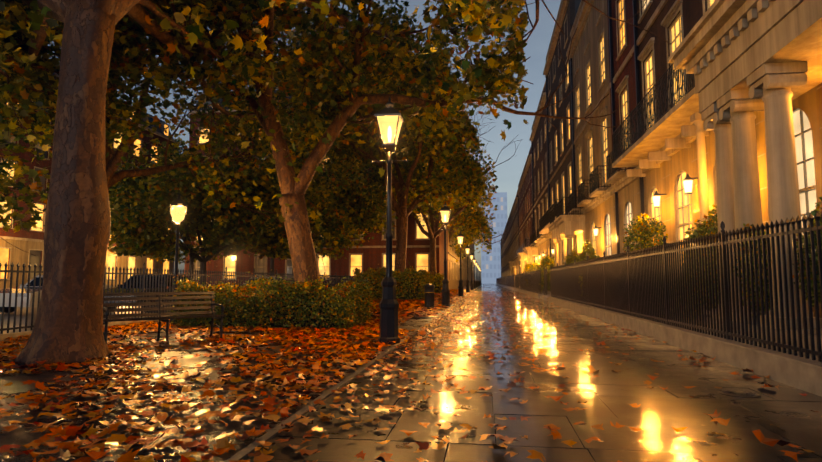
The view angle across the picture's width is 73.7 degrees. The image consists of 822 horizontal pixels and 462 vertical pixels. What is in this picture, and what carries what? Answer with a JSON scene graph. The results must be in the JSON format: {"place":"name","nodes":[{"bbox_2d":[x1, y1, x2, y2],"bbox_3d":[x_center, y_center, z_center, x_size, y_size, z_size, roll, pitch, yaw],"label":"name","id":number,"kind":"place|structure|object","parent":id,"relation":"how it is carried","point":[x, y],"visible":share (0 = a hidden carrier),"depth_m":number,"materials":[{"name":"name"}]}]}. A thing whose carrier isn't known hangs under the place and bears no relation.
{"place":"outdoors","nodes":[
{"label":"outdoors","id":0,"kind":"place"},
{"bbox_2d":[0,305,170,332],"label":"square road","id":1,"kind":"structure","parent":0,"point":[18,317],"depth_m":17.75,"materials":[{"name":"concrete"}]},
{"bbox_2d":[0,275,114,312],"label":"car","id":2,"kind":"object","parent":1,"relation":"on","point":[19,296],"visible":0.19,"depth_m":18.66,"materials":[{"name":"grey paint"}]},
{"bbox_2d":[104,275,186,311],"bbox_3d":[-10.024,2.367,21.269,1.960,1.392,4.430,-1,-5,8],"label":"dark parked car","id":3,"kind":"object","parent":1,"relation":"on","point":[117,289],"visible":0.15,"depth_m":20.52,"materials":[{"name":"grey paint"}]},
{"bbox_2d":[0,0,357,253],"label":"plane tree","id":4,"kind":"object","parent":1,"relation":"on","point":[248,166],"depth_m":24.76,"materials":[{"name":"green plant"}]},
{"bbox_2d":[0,0,363,255],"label":"plane tree","id":5,"kind":"object","parent":1,"relation":"on","point":[17,89],"depth_m":15.83,"materials":[{"name":"green plant"}]},
{"bbox_2d":[109,134,256,280],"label":"garden tree","id":6,"kind":"object","parent":1,"relation":"on","point":[130,182],"depth_m":41.78,"materials":[{"name":"green plant"}]},
{"bbox_2d":[108,134,290,285],"bbox_3d":[-11.567,-0.589,31.575,12.194,9.164,9.234,4,-6,-36],"label":"garden tree","id":7,"kind":"object","parent":1,"relation":"on","point":[135,233],"depth_m":30.11,"materials":[{"name":"green plant"}]},
{"bbox_2d":[196,163,337,275],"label":"garden tree","id":8,"kind":"object","parent":1,"relation":"on","point":[319,183],"depth_m":45.64,"materials":[{"name":"plant"}]},
{"bbox_2d":[243,145,397,283],"bbox_3d":[-7.859,-0.967,37.654,13.682,11.018,13.462,-1,-5,8],"label":"garden tree","id":9,"kind":"object","parent":1,"relation":"on","point":[356,218],"depth_m":37.11,"materials":[{"name":"green plant"}]},
{"bbox_2d":[0,65,180,289],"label":"block building","id":10,"kind":"structure","parent":0,"point":[24,240],"depth_m":44.77,"materials":[{"name":"brown brick"}]},
{"bbox_2d":[0,285,472,461],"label":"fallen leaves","id":11,"kind":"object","parent":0,"point":[21,435],"depth_m":5.45,"materials":[{"name":"brown plant"}]},
{"bbox_2d":[0,262,354,340],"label":"garden railings","id":12,"kind":"object","parent":11,"relation":"on","point":[14,334],"visible":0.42,"depth_m":14.23,"materials":[{"name":"black metal"}]},
{"bbox_2d":[170,194,186,324],"bbox_3d":[-6.108,0.721,14.287,0.444,3.420,0.419,-1,-5,8],"label":"garden lamp","id":13,"kind":"object","parent":11,"relation":"on","point":[178,209],"visible":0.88,"depth_m":14.26,"materials":[{"name":"black metal"}]},
{"bbox_2d":[0,325,415,461],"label":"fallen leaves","id":14,"kind":"object","parent":11,"relation":"on","point":[70,430],"depth_m":5.73,"materials":[{"name":"orange plant"}]},
{"bbox_2d":[103,291,225,343],"bbox_3d":[-4.623,1.616,10.239,2.150,0.933,0.664,5,-7,-42],"label":"park bench","id":15,"kind":"object","parent":14,"relation":"on","point":[168,316],"visible":0.79,"depth_m":10.36,"materials":[{"name":"brown wood"}]},
{"bbox_2d":[103,315,412,332],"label":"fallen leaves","id":16,"kind":"object","parent":11,"relation":"on","point":[367,326],"visible":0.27,"depth_m":12.78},
{"bbox_2d":[166,265,377,328],"bbox_3d":[-3.456,1.681,14.383,5.067,1.551,3.696,-1,-5,8],"label":"hedge","id":17,"kind":"object","parent":11,"relation":"on","point":[354,304],"depth_m":13.09,"materials":[{"name":"green plant"}]},
{"bbox_2d":[185,279,355,297],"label":"fallen leaves on hedge","id":18,"kind":"object","parent":17,"relation":"on","point":[221,285],"visible":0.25,"depth_m":13.75,"materials":[{"name":"orange plant"}]},
{"bbox_2d":[371,96,407,344],"bbox_3d":[-0.402,-0.249,10.137,0.704,4.600,0.490,-1,-5,8],"label":"street lamp","id":19,"kind":"object","parent":11,"relation":"on","point":[389,119],"visible":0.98,"depth_m":10.05,"materials":[{"name":"black metal"}]},
{"bbox_2d":[352,262,435,299],"bbox_3d":[-1.047,3.092,33.711,5.029,2.308,4.835,-1,-5,8],"label":"hedge","id":20,"kind":"object","parent":11,"relation":"on","point":[424,277],"depth_m":31.71,"materials":[{"name":"green plant"}]},
{"bbox_2d":[370,289,471,317],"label":"fallen leaves","id":21,"kind":"object","parent":11,"relation":"on","point":[414,308],"depth_m":22.64,"materials":[{"name":"orange plant"}]},
{"bbox_2d":[260,0,498,272],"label":"plane tree","id":22,"kind":"object","parent":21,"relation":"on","point":[456,183],"depth_m":33.03,"materials":[{"name":"green plant"}]},
{"bbox_2d":[424,283,434,307],"bbox_3d":[0.742,2.631,22.083,0.430,1.030,0.430,-1,-5,8],"label":"litter bin","id":23,"kind":"object","parent":21,"relation":"on","point":[429,292],"visible":0.88,"depth_m":21.93,"materials":[{"name":"black metal"}]},
{"bbox_2d":[437,202,452,306],"bbox_3d":[1.499,0.999,23.850,0.704,4.600,0.490,-1,-5,8],"label":"street lamp","id":24,"kind":"object","parent":21,"relation":"on","point":[445,211],"visible":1,"depth_m":23.77,"materials":[{"name":"black metal"}]},
{"bbox_2d":[455,230,465,296],"bbox_3d":[3.414,2.256,37.661,0.704,4.600,0.490,-1,-5,8],"label":"street lamp","id":25,"kind":"object","parent":21,"relation":"on","point":[460,237],"visible":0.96,"depth_m":37.57,"materials":[{"name":"black metal"}]},
{"bbox_2d":[448,160,487,251],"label":"plane tree","id":26,"kind":"object","parent":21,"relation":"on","point":[456,233],"depth_m":67.54,"materials":[{"name":"green plant"}]},
{"bbox_2d":[432,273,443,293],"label":"hedge","id":27,"kind":"object","parent":11,"relation":"on","point":[438,278],"depth_m":46.89,"materials":[{"name":"green plant"}]},
{"bbox_2d":[465,244,469,292],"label":"street lamp","id":28,"kind":"object","parent":11,"relation":"on","point":[467,249],"visible":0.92,"depth_m":51.38,"materials":[{"name":"black metal"}]},
{"bbox_2d":[470,252,473,289],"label":"street lamp","id":29,"kind":"object","parent":11,"relation":"on","point":[471,258],"visible":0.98,"depth_m":65.24,"materials":[{"name":"black metal"}]},
{"bbox_2d":[473,258,475,288],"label":"street lamp","id":30,"kind":"object","parent":11,"relation":"on","point":[474,283],"visible":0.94,"depth_m":78.99,"materials":[{"name":"black metal"}]},
{"bbox_2d":[475,261,477,287],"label":"street lamp","id":31,"kind":"object","parent":11,"relation":"on","point":[476,274],"visible":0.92,"depth_m":92.86,"materials":[{"name":"black metal"}]},
{"bbox_2d":[455,205,511,266],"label":"plane tree","id":32,"kind":"object","parent":11,"relation":"on","point":[488,246],"depth_m":79.39,"materials":[{"name":"green plant"}]},
{"bbox_2d":[41,0,560,280],"label":"sky","id":33,"kind":"structure","parent":0,"point":[508,173],"materials":[{"name":"blue"}]},
{"bbox_2d":[184,85,447,287],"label":"terrace building","id":34,"kind":"structure","parent":0,"point":[371,251],"depth_m":53.22,"materials":[{"name":"brown brick"}]},
{"bbox_2d":[0,0,670,365],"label":"plane tree","id":35,"kind":"object","parent":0,"point":[481,14],"depth_m":11.10,"materials":[{"name":"plant"}]},
{"bbox_2d":[224,285,480,461],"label":"pavement kerb","id":36,"kind":"structure","parent":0,"point":[250,448],"depth_m":4.75,"materials":[{"name":"stone"}]},
{"bbox_2d":[110,0,617,284],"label":"plane tree","id":37,"kind":"object","parent":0,"point":[413,120],"depth_m":16.69,"materials":[{"name":"green plant"}]},
{"bbox_2d":[321,125,521,274],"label":"plane tree","id":38,"kind":"object","parent":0,"point":[380,189],"depth_m":49.17,"materials":[{"name":"green plant"}]},
{"bbox_2d":[243,284,821,461],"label":"sidewalk","id":39,"kind":"structure","parent":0,"point":[657,414],"depth_m":5.01,"materials":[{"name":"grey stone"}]},
{"bbox_2d":[228,296,621,461],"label":"fallen leaves","id":40,"kind":"object","parent":39,"relation":"on","point":[386,457],"depth_m":5.06,"materials":[{"name":"brown plant"}]},
{"bbox_2d":[239,291,821,461],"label":"fallen leaves","id":41,"kind":"object","parent":39,"relation":"on","point":[259,455],"depth_m":5.89,"materials":[{"name":"brown plant"}]},
{"bbox_2d":[419,330,789,446],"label":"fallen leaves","id":42,"kind":"object","parent":39,"relation":"on","point":[759,435],"depth_m":4.19,"materials":[{"name":"brown plant"}]},
{"bbox_2d":[523,298,761,397],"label":"coal hole covers","id":43,"kind":"object","parent":39,"relation":"on","point":[740,393],"visible":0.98,"depth_m":5.47,"materials":[{"name":"grey metal"}]},
{"label":"ground","id":44,"kind":"structure","parent":0,"visible":0},
{"bbox_2d":[448,202,474,289],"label":"terrace building","id":45,"kind":"structure","parent":44,"relation":"on","point":[453,272],"depth_m":81.43,"materials":[{"name":"brick"}]},
{"bbox_2d":[481,192,506,283],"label":"skyscraper","id":46,"kind":"structure","parent":44,"relation":"on","point":[489,280],"depth_m":227.70,"materials":[{"name":"grey"}]},
{"bbox_2d":[481,197,506,277],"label":"skyscraper windows","id":47,"kind":"structure","parent":46,"relation":"attached to","point":[494,240],"depth_m":227.74,"materials":[{"name":"blue glass"}]},
{"bbox_2d":[500,0,821,356],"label":"terrace houses","id":48,"kind":"structure","parent":44,"relation":"on","point":[720,133],"depth_m":14.52,"materials":[{"name":"brick"}]},
{"bbox_2d":[496,211,821,396],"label":"house railings","id":49,"kind":"object","parent":48,"relation":"attached to","point":[621,289],"visible":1,"depth_m":8.31,"materials":[{"name":"black metal"}]},
{"bbox_2d":[544,0,816,265],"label":"windows","id":50,"kind":"structure","parent":48,"relation":"attached to","point":[810,168],"depth_m":14.85,"materials":[{"name":"yellow glass"}]},
{"bbox_2d":[733,223,803,316],"bbox_3d":[5.539,0.882,8.438,1.053,2.039,1.115,-1,-5,8],"label":"shrub","id":51,"kind":"object","parent":48,"relation":"on","point":[744,225],"depth_m":8.39,"materials":[{"name":"green plant"}]},
{"bbox_2d":[792,197,821,309],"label":"shrub","id":52,"kind":"object","parent":48,"relation":"on","point":[817,206],"visible":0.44,"depth_m":6.68,"materials":[{"name":"green plant"}]},
{"label":"basement area paving","id":53,"kind":"structure","parent":0,"visible":0},
{"bbox_2d":[523,262,539,271],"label":"shrub","id":54,"kind":"object","parent":53,"relation":"on","point":[531,266],"depth_m":52.52,"materials":[{"name":"green plant"}]},
{"bbox_2d":[539,255,553,287],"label":"shrub","id":55,"kind":"object","parent":53,"relation":"on","point":[544,262],"visible":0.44,"depth_m":40.10,"materials":[{"name":"green plant"}]},
{"bbox_2d":[539,265,553,290],"bbox_3d":[9.236,3.276,35.319,1.986,2.186,1.864,-1,-5,8],"label":"shrub","id":56,"kind":"object","parent":53,"relation":"on","point":[542,280],"visible":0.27,"depth_m":35.04,"materials":[{"name":"green plant"}]},
{"bbox_2d":[562,248,578,263],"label":"shrub","id":57,"kind":"object","parent":53,"relation":"on","point":[573,255],"visible":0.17,"depth_m":28.81,"materials":[{"name":"green plant"}]},
{"bbox_2d":[576,239,599,261],"bbox_3d":[7.938,1.849,24.564,1.122,3.036,1.067,-1,-5,8],"label":"shrub","id":58,"kind":"object","parent":53,"relation":"on","point":[588,247],"depth_m":24.42,"materials":[{"name":"green plant"}]},
{"bbox_2d":[622,213,668,279],"bbox_3d":[6.703,1.015,15.667,1.306,3.086,1.347,-1,-5,8],"label":"shrub","id":59,"kind":"object","parent":53,"relation":"on","point":[642,239],"depth_m":15.49,"materials":[{"name":"green plant"}]},
{"bbox_2d":[684,251,715,326],"bbox_3d":[6.125,1.200,11.083,1.098,1.887,1.087,-1,-5,8],"label":"shrub","id":60,"kind":"object","parent":53,"relation":"on","point":[694,286],"depth_m":11.07,"materials":[{"name":"green plant"}]},
{"bbox_2d":[683,205,719,310],"bbox_3d":[5.696,0.777,10.168,1.258,2.562,1.272,-1,-5,8],"label":"shrub","id":61,"kind":"object","parent":53,"relation":"on","point":[708,227],"depth_m":10.09,"materials":[{"name":"green plant"}]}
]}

